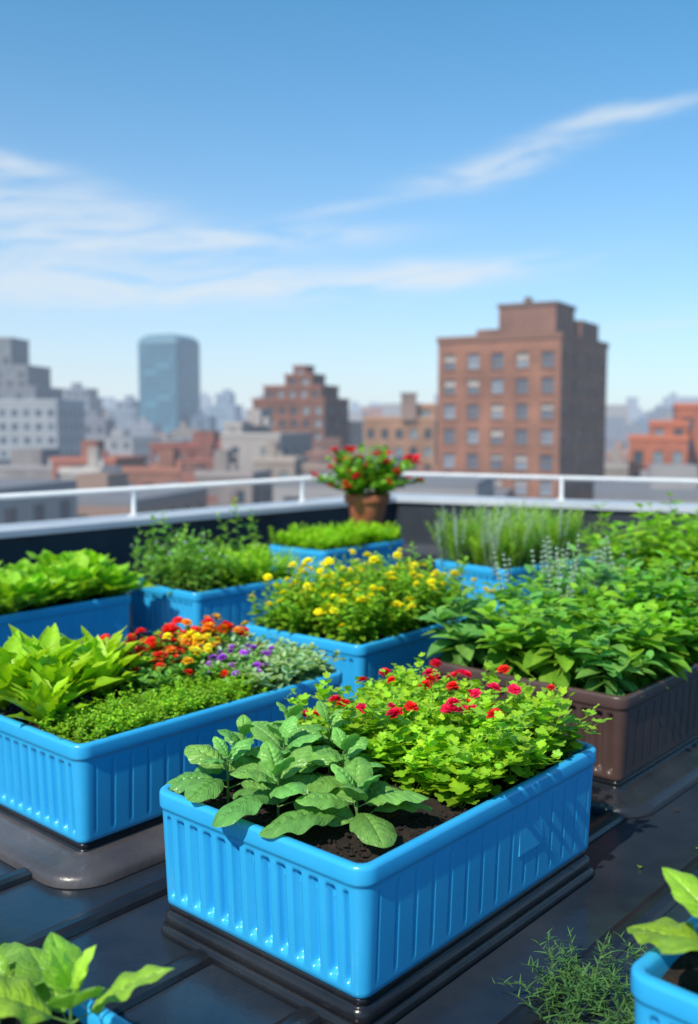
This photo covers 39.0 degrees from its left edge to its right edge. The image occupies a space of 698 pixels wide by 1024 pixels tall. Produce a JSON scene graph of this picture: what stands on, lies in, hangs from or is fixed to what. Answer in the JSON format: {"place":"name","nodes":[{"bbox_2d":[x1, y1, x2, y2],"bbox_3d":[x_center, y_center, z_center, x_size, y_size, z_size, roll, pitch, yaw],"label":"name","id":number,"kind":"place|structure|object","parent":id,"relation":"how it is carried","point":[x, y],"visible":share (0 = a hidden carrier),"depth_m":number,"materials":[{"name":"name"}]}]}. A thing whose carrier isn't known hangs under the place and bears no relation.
{"place":"outdoors","nodes":[
{"label":"outdoors","id":0,"kind":"place"},
{"bbox_2d":[122,448,205,485],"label":"brick row house","id":1,"kind":"structure","parent":0,"point":[168,467],"depth_m":139.47,"materials":[{"name":"red brick"}]},
{"bbox_2d":[0,0,697,412],"label":"sky","id":2,"kind":"structure","parent":0,"point":[340,188],"materials":[{"name":"blue"}]},
{"bbox_2d":[363,404,437,469],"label":"tan apartment building","id":3,"kind":"structure","parent":0,"point":[400,436],"depth_m":188.47,"materials":[{"name":"brick"}]},
{"bbox_2d":[400,393,417,419],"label":"brick chimney","id":4,"kind":"object","parent":3,"relation":"on","point":[408,406],"visible":0.9,"depth_m":186.97,"materials":[{"name":"brick"}]},
{"bbox_2d":[628,421,689,477],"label":"orange brick building","id":5,"kind":"structure","parent":0,"point":[664,442],"depth_m":148.68,"materials":[{"name":"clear brick"}]},
{"label":"ground","id":6,"kind":"structure","parent":0,"visible":0},
{"bbox_2d":[0,448,59,478],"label":"brick row house","id":7,"kind":"structure","parent":6,"relation":"on","point":[28,463],"depth_m":175.22,"materials":[{"name":"grey"}]},
{"bbox_2d":[0,337,63,399],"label":"stepped tower","id":8,"kind":"structure","parent":6,"relation":"on","point":[21,377],"depth_m":299.43,"materials":[{"name":"grey concrete"}]},
{"bbox_2d":[0,399,85,459],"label":"white office building","id":9,"kind":"structure","parent":6,"relation":"on","point":[42,423],"depth_m":227.24,"materials":[{"name":"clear concrete"}]},
{"bbox_2d":[64,383,102,418],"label":"office building","id":10,"kind":"structure","parent":6,"relation":"on","point":[79,391],"depth_m":427.63,"materials":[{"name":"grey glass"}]},
{"bbox_2d":[58,447,121,479],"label":"brick row house","id":11,"kind":"structure","parent":6,"relation":"on","point":[96,462],"depth_m":121.42,"materials":[{"name":"beige"}]},
{"bbox_2d":[50,440,147,478],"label":"brick row house","id":12,"kind":"structure","parent":6,"relation":"on","point":[82,460],"depth_m":150.11,"materials":[{"name":"red brick"}]},
{"bbox_2d":[85,411,115,436],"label":"office building","id":13,"kind":"structure","parent":6,"relation":"on","point":[96,425],"depth_m":298.49,"materials":[{"name":"grey concrete"}]},
{"bbox_2d":[107,395,138,429],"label":"office building","id":14,"kind":"structure","parent":6,"relation":"on","point":[124,412],"depth_m":477.15,"materials":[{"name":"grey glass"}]},
{"bbox_2d":[126,417,162,435],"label":"office building","id":15,"kind":"structure","parent":6,"relation":"on","point":[144,427],"depth_m":378.15,"materials":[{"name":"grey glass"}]},
{"bbox_2d":[138,334,200,432],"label":"glass skyscraper","id":16,"kind":"structure","parent":6,"relation":"on","point":[169,380],"depth_m":417.86,"materials":[{"name":"blue glass"}]},
{"bbox_2d":[149,431,221,463],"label":"brick row house","id":17,"kind":"structure","parent":6,"relation":"on","point":[189,448],"depth_m":209.52,"materials":[{"name":"red brick"}]},
{"bbox_2d":[190,410,216,430],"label":"office building","id":18,"kind":"structure","parent":6,"relation":"on","point":[200,420],"depth_m":417.82,"materials":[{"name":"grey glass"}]},
{"bbox_2d":[180,443,237,468],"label":"brick row house","id":19,"kind":"structure","parent":6,"relation":"on","point":[206,457],"depth_m":170.13,"materials":[{"name":"red brick"}]},
{"bbox_2d":[206,389,242,432],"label":"office tower","id":20,"kind":"structure","parent":6,"relation":"on","point":[224,408],"depth_m":596.52,"materials":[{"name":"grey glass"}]},
{"bbox_2d":[194,450,271,506],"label":"brick row house","id":21,"kind":"structure","parent":6,"relation":"on","point":[225,468],"depth_m":119.74,"materials":[{"name":"grey brick"}]},
{"bbox_2d":[220,409,313,468],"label":"concrete building","id":22,"kind":"structure","parent":6,"relation":"on","point":[245,442],"depth_m":184.07,"materials":[{"name":"grey concrete"}]},
{"bbox_2d":[252,442,307,477],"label":"brick row house","id":23,"kind":"structure","parent":6,"relation":"on","point":[277,462],"depth_m":159.41,"materials":[{"name":"beige brick"}]},
{"bbox_2d":[252,365,349,448],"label":"brown stepped building","id":24,"kind":"structure","parent":6,"relation":"on","point":[304,398],"depth_m":245.99,"materials":[{"name":"brick"}]},
{"bbox_2d":[300,438,352,462],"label":"brick row house","id":25,"kind":"structure","parent":6,"relation":"on","point":[323,451],"depth_m":193.88,"materials":[{"name":"red brick"}]},
{"bbox_2d":[0,553,697,1023],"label":"rooftop building","id":26,"kind":"structure","parent":6,"relation":"on","point":[614,889],"depth_m":2.49,"materials":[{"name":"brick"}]},
{"bbox_2d":[0,593,130,647],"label":"planter box","id":27,"kind":"object","parent":26,"relation":"on","point":[95,615],"visible":0.41,"depth_m":5.02,"materials":[{"name":"blue plastic"}]},
{"bbox_2d":[0,572,53,614],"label":"lettuce plant","id":28,"kind":"object","parent":27,"relation":"on","point":[14,585],"visible":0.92,"depth_m":4.74,"materials":[{"name":"green plant"}]},
{"bbox_2d":[18,569,78,609],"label":"lettuce plant","id":29,"kind":"object","parent":27,"relation":"on","point":[48,588],"visible":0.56,"depth_m":4.91,"materials":[{"name":"green plant"}]},
{"bbox_2d":[32,553,126,602],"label":"lettuce plant","id":30,"kind":"object","parent":27,"relation":"on","point":[75,569],"visible":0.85,"depth_m":5.07,"materials":[{"name":"green plant"}]},
{"bbox_2d":[50,550,115,568],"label":"lettuce plant","id":31,"kind":"object","parent":27,"relation":"on","point":[94,558],"visible":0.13,"depth_m":5.38,"materials":[{"name":"green plant"}]},
{"bbox_2d":[89,562,158,597],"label":"lettuce plant","id":32,"kind":"object","parent":27,"relation":"on","point":[129,580],"visible":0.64,"depth_m":5.23,"materials":[{"name":"green plant"}]},
{"bbox_2d":[1,991,130,1023],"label":"planter box","id":33,"kind":"object","parent":26,"relation":"on","point":[106,1016],"visible":0.17,"depth_m":1.71,"materials":[{"name":"blue plastic"}]},
{"bbox_2d":[0,932,173,1023],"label":"young pepper plant","id":34,"kind":"object","parent":33,"relation":"on","point":[58,963],"visible":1,"depth_m":1.62,"materials":[{"name":"green plant"}]},
{"bbox_2d":[0,668,341,888],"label":"planter box","id":35,"kind":"object","parent":26,"relation":"on","point":[73,815],"visible":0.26,"depth_m":2.95,"materials":[{"name":"blue plastic"}]},
{"bbox_2d":[0,630,70,710],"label":"romaine lettuce plant","id":36,"kind":"object","parent":35,"relation":"on","point":[8,665],"visible":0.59,"depth_m":3.18,"materials":[{"name":"green plant"}]},
{"bbox_2d":[0,669,90,725],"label":"romaine lettuce plant","id":37,"kind":"object","parent":35,"relation":"on","point":[38,701],"visible":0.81,"depth_m":3.01,"materials":[{"name":"green plant"}]},
{"bbox_2d":[0,641,123,703],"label":"romaine lettuce plant","id":38,"kind":"object","parent":35,"relation":"on","point":[59,670],"visible":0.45,"depth_m":3.18,"materials":[{"name":"green plant"}]},
{"bbox_2d":[8,623,122,666],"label":"romaine lettuce plant","id":39,"kind":"object","parent":35,"relation":"on","point":[49,637],"visible":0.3,"depth_m":3.41,"materials":[{"name":"green plant"}]},
{"bbox_2d":[57,625,153,671],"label":"romaine lettuce plant","id":40,"kind":"object","parent":35,"relation":"on","point":[112,642],"visible":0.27,"depth_m":3.52,"materials":[{"name":"green plant"}]},
{"bbox_2d":[69,640,142,700],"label":"romaine lettuce plant","id":41,"kind":"object","parent":35,"relation":"on","point":[112,668],"visible":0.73,"depth_m":3.32,"materials":[{"name":"green plant"}]},
{"bbox_2d":[33,666,276,742],"bbox_3d":[-0.626,0.615,3.218,0.353,0.118,0.845,5,7,42],"label":"thyme border","id":42,"kind":"object","parent":35,"relation":"on","point":[124,713],"visible":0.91,"depth_m":3.12,"materials":[{"name":"green plant"}]},
{"bbox_2d":[114,648,235,695],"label":"herb foliage","id":43,"kind":"object","parent":35,"relation":"on","point":[154,676],"visible":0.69,"depth_m":3.44,"materials":[{"name":"green plant"}]},
{"bbox_2d":[100,617,249,684],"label":"red marigold flowers","id":44,"kind":"object","parent":35,"relation":"on","point":[172,628],"visible":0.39,"depth_m":3.72,"materials":[{"name":"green plant"}]},
{"bbox_2d":[151,613,270,670],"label":"yellow marigold flowers","id":45,"kind":"object","parent":35,"relation":"on","point":[197,639],"visible":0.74,"depth_m":3.69,"materials":[{"name":"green plant"}]},
{"bbox_2d":[189,643,277,686],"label":"purple flowers","id":46,"kind":"object","parent":35,"relation":"on","point":[214,668],"visible":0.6,"depth_m":3.52,"materials":[{"name":"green plant"}]},
{"bbox_2d":[174,633,344,695],"bbox_3d":[-0.346,0.562,3.637,0.587,0.163,0.520,4,7,39],"label":"variegated foliage","id":47,"kind":"object","parent":35,"relation":"on","point":[290,663],"visible":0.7,"depth_m":3.55,"materials":[{"name":"green plant"}]},
{"bbox_2d":[130,571,304,646],"bbox_3d":[-0.771,0.577,5.820,0.654,0.378,0.854,5,7,43],"label":"planter box","id":48,"kind":"object","parent":26,"relation":"on","point":[154,609],"visible":0.46,"depth_m":5.51,"materials":[{"name":"blue plastic"}]},
{"bbox_2d":[130,526,257,594],"bbox_3d":[-0.961,0.265,5.619,0.780,0.367,0.550,4,6,36],"label":"herb foliage","id":49,"kind":"object","parent":48,"relation":"on","point":[171,575],"visible":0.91,"depth_m":5.53,"materials":[{"name":"green plant"}]},
{"bbox_2d":[160,536,301,588],"bbox_3d":[-0.700,0.301,5.887,0.781,0.251,0.685,4,6,35],"label":"parsley bed","id":50,"kind":"object","parent":48,"relation":"on","point":[261,565],"visible":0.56,"depth_m":5.76,"materials":[{"name":"green plant"}]},
{"bbox_2d":[269,538,403,594],"bbox_3d":[-0.083,0.418,7.539,0.584,0.378,0.954,5,7,41],"label":"planter box","id":51,"kind":"object","parent":26,"relation":"on","point":[383,549],"visible":0.32,"depth_m":7.24,"materials":[{"name":"blue plastic"}]},
{"bbox_2d":[268,518,401,550],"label":"thyme foliage","id":52,"kind":"object","parent":51,"relation":"on","point":[339,536],"visible":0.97,"depth_m":7.35,"materials":[{"name":"green plant"}]},
{"bbox_2d":[0,502,697,578],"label":"upstand","id":53,"kind":"object","parent":26,"relation":"on","point":[410,518],"visible":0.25,"depth_m":8.49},
{"bbox_2d":[0,493,697,537],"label":"coping","id":54,"kind":"object","parent":53,"relation":"on","point":[58,526],"visible":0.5,"depth_m":8.58,"materials":[{"name":"metal"}]},
{"bbox_2d":[0,472,697,515],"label":"metal railing","id":55,"kind":"object","parent":54,"relation":"on","point":[133,490],"visible":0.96,"depth_m":8.76,"materials":[{"name":"white metal"}]},
{"bbox_2d":[0,641,697,1023],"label":"roof seam battens","id":56,"kind":"object","parent":26,"relation":"on","point":[658,903],"visible":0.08,"depth_m":2.47,"materials":[{"name":"black plastic"}]},
{"bbox_2d":[245,612,478,700],"bbox_3d":[0.083,0.686,4.638,0.704,0.378,0.954,4,7,40],"label":"planter box","id":57,"kind":"object","parent":26,"relation":"on","point":[371,659],"visible":0.25,"depth_m":4.20,"materials":[{"name":"blue plastic"}]},
{"bbox_2d":[247,548,496,644],"bbox_3d":[0.087,0.349,4.617,0.909,0.390,1.111,4,7,38],"label":"yellow flower bush","id":58,"kind":"object","parent":57,"relation":"on","point":[370,601],"visible":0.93,"depth_m":4.38,"materials":[{"name":"green plant"}]},
{"bbox_2d":[159,737,595,1023],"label":"planter box","id":59,"kind":"object","parent":26,"relation":"on","point":[341,924],"visible":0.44,"depth_m":2.30,"materials":[{"name":"blue plastic"}]},
{"bbox_2d":[165,736,269,802],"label":"basil plant","id":60,"kind":"object","parent":59,"relation":"on","point":[199,786],"visible":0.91,"depth_m":2.48,"materials":[{"name":"green plant"}]},
{"bbox_2d":[194,715,273,779],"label":"basil plant","id":61,"kind":"object","parent":59,"relation":"on","point":[243,723],"visible":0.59,"depth_m":2.59,"materials":[{"name":"green plant"}]},
{"bbox_2d":[212,741,353,827],"bbox_3d":[-0.152,0.658,2.364,0.328,0.178,0.307,0,5,0],"label":"basil plant","id":62,"kind":"object","parent":59,"relation":"on","point":[250,801],"visible":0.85,"depth_m":2.33,"materials":[{"name":"green plant"}]},
{"bbox_2d":[233,715,337,804],"bbox_3d":[-0.169,0.632,2.556,0.234,0.194,0.290,-3,6,-33],"label":"basil plant","id":63,"kind":"object","parent":59,"relation":"on","point":[282,738],"visible":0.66,"depth_m":2.54,"materials":[{"name":"green plant"}]},
{"bbox_2d":[252,702,338,764],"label":"basil plant","id":64,"kind":"object","parent":59,"relation":"on","point":[295,710],"visible":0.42,"depth_m":2.69,"materials":[{"name":"green plant"}]},
{"bbox_2d":[289,701,382,775],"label":"basil plant","id":65,"kind":"object","parent":59,"relation":"on","point":[335,718],"visible":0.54,"depth_m":2.62,"materials":[{"name":"green plant"}]},
{"bbox_2d":[290,727,398,805],"bbox_3d":[-0.028,0.638,2.462,0.268,0.198,0.293,-2,6,-17],"label":"basil plant","id":66,"kind":"object","parent":59,"relation":"on","point":[352,746],"visible":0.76,"depth_m":2.45,"materials":[{"name":"green plant"}]},
{"bbox_2d":[259,757,431,847],"bbox_3d":[0.006,0.674,2.275,0.296,0.162,0.362,4,6,34],"label":"basil plant","id":67,"kind":"object","parent":59,"relation":"on","point":[355,777],"visible":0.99,"depth_m":2.25,"materials":[{"name":"green plant"}]},
{"bbox_2d":[285,652,611,807],"bbox_3d":[0.253,0.574,2.804,0.822,0.267,0.769,4,7,40],"label":"red flowering herb bed","id":68,"kind":"object","parent":59,"relation":"on","point":[452,742],"visible":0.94,"depth_m":2.62,"materials":[{"name":"green plant"}]},
{"bbox_2d":[435,553,595,623],"bbox_3d":[1.137,0.497,6.686,1.004,0.378,0.624,-5,7,-41],"label":"planter box","id":69,"kind":"object","parent":26,"relation":"on","point":[480,573],"visible":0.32,"depth_m":6.30,"materials":[{"name":"blue plastic"}]},
{"bbox_2d":[435,495,571,574],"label":"white sage spikes","id":70,"kind":"object","parent":69,"relation":"on","point":[488,531],"visible":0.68,"depth_m":6.41,"materials":[{"name":"green plant"}]},
{"bbox_2d":[425,500,608,568],"bbox_3d":[1.117,0.122,6.700,1.374,0.449,0.912,-5,7,-44],"label":"dill bed","id":71,"kind":"object","parent":69,"relation":"on","point":[474,550],"visible":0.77,"depth_m":6.48,"materials":[{"name":"green plant"}]},
{"bbox_2d":[428,649,697,817],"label":"planter box","id":72,"kind":"object","parent":26,"relation":"on","point":[646,747],"visible":0.26,"depth_m":3.43,"materials":[{"name":"brown plastic"}]},
{"bbox_2d":[416,586,514,665],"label":"pepper plant","id":73,"kind":"object","parent":72,"relation":"in","point":[453,647],"visible":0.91,"depth_m":3.81,"materials":[{"name":"green plant"}]},
{"bbox_2d":[443,592,519,658],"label":"pepper plant","id":74,"kind":"object","parent":72,"relation":"in","point":[467,620],"visible":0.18,"depth_m":3.96,"materials":[{"name":"green plant"}]},
{"bbox_2d":[471,598,548,677],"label":"pepper plant","id":75,"kind":"object","parent":72,"relation":"in","point":[508,636],"visible":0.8,"depth_m":3.64,"materials":[{"name":"green plant"}]},
{"bbox_2d":[482,582,561,648],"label":"pepper plant","id":76,"kind":"object","parent":72,"relation":"in","point":[514,595],"visible":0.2,"depth_m":4.12,"materials":[{"name":"green plant"}]},
{"bbox_2d":[491,576,562,617],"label":"pepper plant","id":77,"kind":"object","parent":72,"relation":"in","point":[531,588],"visible":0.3,"depth_m":4.23,"materials":[{"name":"green plant"}]},
{"bbox_2d":[516,581,594,657],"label":"pepper plant","id":78,"kind":"object","parent":72,"relation":"in","point":[533,595],"visible":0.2,"depth_m":4.00,"materials":[{"name":"green plant"}]},
{"bbox_2d":[492,528,624,613],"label":"white sage spikes","id":79,"kind":"object","parent":72,"relation":"on","point":[574,575],"visible":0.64,"depth_m":4.32,"materials":[{"name":"green plant"}]},
{"bbox_2d":[519,596,609,693],"bbox_3d":[0.767,0.481,3.510,0.336,0.377,0.383,0,5,0],"label":"pepper plant","id":80,"kind":"object","parent":72,"relation":"in","point":[558,673],"visible":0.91,"depth_m":3.49,"materials":[{"name":"green plant"}]},
{"bbox_2d":[518,557,619,616],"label":"pepper plant","id":81,"kind":"object","parent":72,"relation":"in","point":[530,568],"visible":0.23,"depth_m":4.38,"materials":[{"name":"green plant"}]},
{"bbox_2d":[546,559,636,628],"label":"pepper plant","id":82,"kind":"object","parent":72,"relation":"in","point":[597,571],"visible":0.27,"depth_m":4.25,"materials":[{"name":"green plant"}]},
{"bbox_2d":[556,582,632,679],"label":"pepper plant","id":83,"kind":"object","parent":72,"relation":"in","point":[583,604],"visible":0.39,"depth_m":3.66,"materials":[{"name":"green plant"}]},
{"bbox_2d":[565,619,662,696],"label":"pepper plant","id":84,"kind":"object","parent":72,"relation":"in","point":[603,683],"visible":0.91,"depth_m":3.39,"materials":[{"name":"green plant"}]},
{"bbox_2d":[595,568,680,653],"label":"pepper plant","id":85,"kind":"object","parent":72,"relation":"on","point":[630,595],"visible":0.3,"depth_m":3.94,"materials":[{"name":"green plant"}]},
{"bbox_2d":[595,604,695,688],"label":"pepper plant","id":86,"kind":"object","parent":72,"relation":"in","point":[643,643],"visible":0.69,"depth_m":3.54,"materials":[{"name":"green plant"}]},
{"bbox_2d":[620,567,690,649],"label":"pepper plant","id":87,"kind":"object","parent":72,"relation":"in","point":[656,586],"visible":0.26,"depth_m":4.07,"materials":[{"name":"green plant"}]},
{"bbox_2d":[621,603,697,680],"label":"pepper plant","id":88,"kind":"object","parent":72,"relation":"in","point":[680,649],"visible":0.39,"depth_m":3.65,"materials":[{"name":"green plant"}]},
{"bbox_2d":[621,550,697,620],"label":"pepper plant","id":89,"kind":"object","parent":72,"relation":"in","point":[659,571],"visible":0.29,"depth_m":4.23,"materials":[{"name":"green plant"}]},
{"bbox_2d":[640,592,697,664],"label":"pepper plant","id":90,"kind":"object","parent":72,"relation":"in","point":[693,650],"visible":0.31,"depth_m":3.80,"materials":[{"name":"green plant"}]},
{"bbox_2d":[492,928,647,1023],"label":"ground fern","id":91,"kind":"object","parent":26,"relation":"on","point":[591,984],"visible":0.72,"depth_m":2.17,"materials":[{"name":"green plant"}]},
{"bbox_2d":[630,916,697,1023],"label":"planter box","id":92,"kind":"object","parent":26,"relation":"on","point":[664,988],"visible":0.77,"depth_m":1.64,"materials":[{"name":"blue plastic"}]},
{"bbox_2d":[627,867,697,953],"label":"young pepper plant","id":93,"kind":"object","parent":92,"relation":"on","point":[665,935],"visible":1,"depth_m":1.69,"materials":[{"name":"green plant"}]},
{"bbox_3d":[0.150,0.347,8.166,0.410,0.409,0.410,0,5,0],"label":"plant stand","id":94,"kind":"object","parent":26,"relation":"on","visible":0},
{"bbox_2d":[344,492,389,526],"bbox_3d":[0.150,-0.006,8.134,0.384,0.297,0.384,0,5,0],"label":"terracotta pot","id":95,"kind":"object","parent":94,"relation":"on","point":[369,509],"visible":0.69,"depth_m":8.00,"materials":[{"name":"ceramic"}]},
{"bbox_2d":[310,442,425,494],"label":"red geranium plant","id":96,"kind":"object","parent":95,"relation":"in","point":[358,477],"visible":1,"depth_m":7.96,"materials":[{"name":"green plant"}]},
{"bbox_2d":[0,455,697,523],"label":"distant city blocks","id":97,"kind":"structure","parent":6,"relation":"on","point":[48,508],"depth_m":87.30,"materials":[{"name":"brick"}]},
{"bbox_2d":[85,427,628,463],"bbox_3d":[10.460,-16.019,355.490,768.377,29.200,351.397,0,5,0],"label":"distant city blocks","id":98,"kind":"structure","parent":6,"relation":"on","point":[120,442],"depth_m":278.44,"materials":[{"name":"brick"}]},
{"bbox_2d":[302,447,414,474],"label":"brick row house","id":99,"kind":"structure","parent":6,"relation":"on","point":[319,466],"depth_m":149.90,"materials":[{"name":"brown"}]},
{"bbox_2d":[102,403,672,446],"bbox_3d":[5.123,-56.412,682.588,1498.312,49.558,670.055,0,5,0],"label":"distant city blocks","id":100,"kind":"structure","parent":6,"relation":"on","point":[616,416],"depth_m":644.62,"materials":[{"name":"brick"}]},
{"bbox_2d":[98,392,697,419],"bbox_3d":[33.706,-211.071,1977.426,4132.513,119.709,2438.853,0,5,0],"label":"distant skyline","id":101,"kind":"structure","parent":6,"relation":"on","point":[636,411],"depth_m":1480.15},
{"bbox_2d":[436,297,608,499],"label":"brick apartment building","id":102,"kind":"structure","parent":6,"relation":"on","point":[522,389],"depth_m":121.60,"materials":[{"name":"red brick"}]},
{"bbox_2d":[604,450,627,481],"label":"building","id":103,"kind":"structure","parent":6,"relation":"on","point":[615,468],"depth_m":169.80,"materials":[{"name":"concrete"}]},
{"bbox_2d":[672,403,697,465],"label":"orange brick building","id":104,"kind":"structure","parent":6,"relation":"on","point":[685,411],"depth_m":153.92,"materials":[{"name":"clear brick"}]},
{"bbox_3d":[1.919,0.582,5.769,0.704,0.378,1.104,5,7,43],"label":"planter box","id":105,"kind":"object","parent":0,"visible":0},
{"bbox_2d":[579,529,635,580],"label":"tomato plant","id":106,"kind":"object","parent":105,"relation":"on","point":[593,547],"visible":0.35,"depth_m":5.56,"materials":[{"name":"green plant"}]},
{"bbox_2d":[590,502,697,580],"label":"tomato plant","id":107,"kind":"object","parent":105,"relation":"on","point":[629,534],"visible":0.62,"depth_m":5.44,"materials":[{"name":"green plant"}]},
{"bbox_2d":[635,512,697,580],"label":"tomato plant","id":108,"kind":"object","parent":105,"relation":"on","point":[662,535],"visible":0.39,"depth_m":5.62,"materials":[{"name":"green plant"}]},
{"bbox_2d":[656,525,697,593],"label":"tomato plant","id":109,"kind":"object","parent":105,"relation":"on","point":[682,544],"visible":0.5,"depth_m":5.28,"materials":[{"name":"green plant"}]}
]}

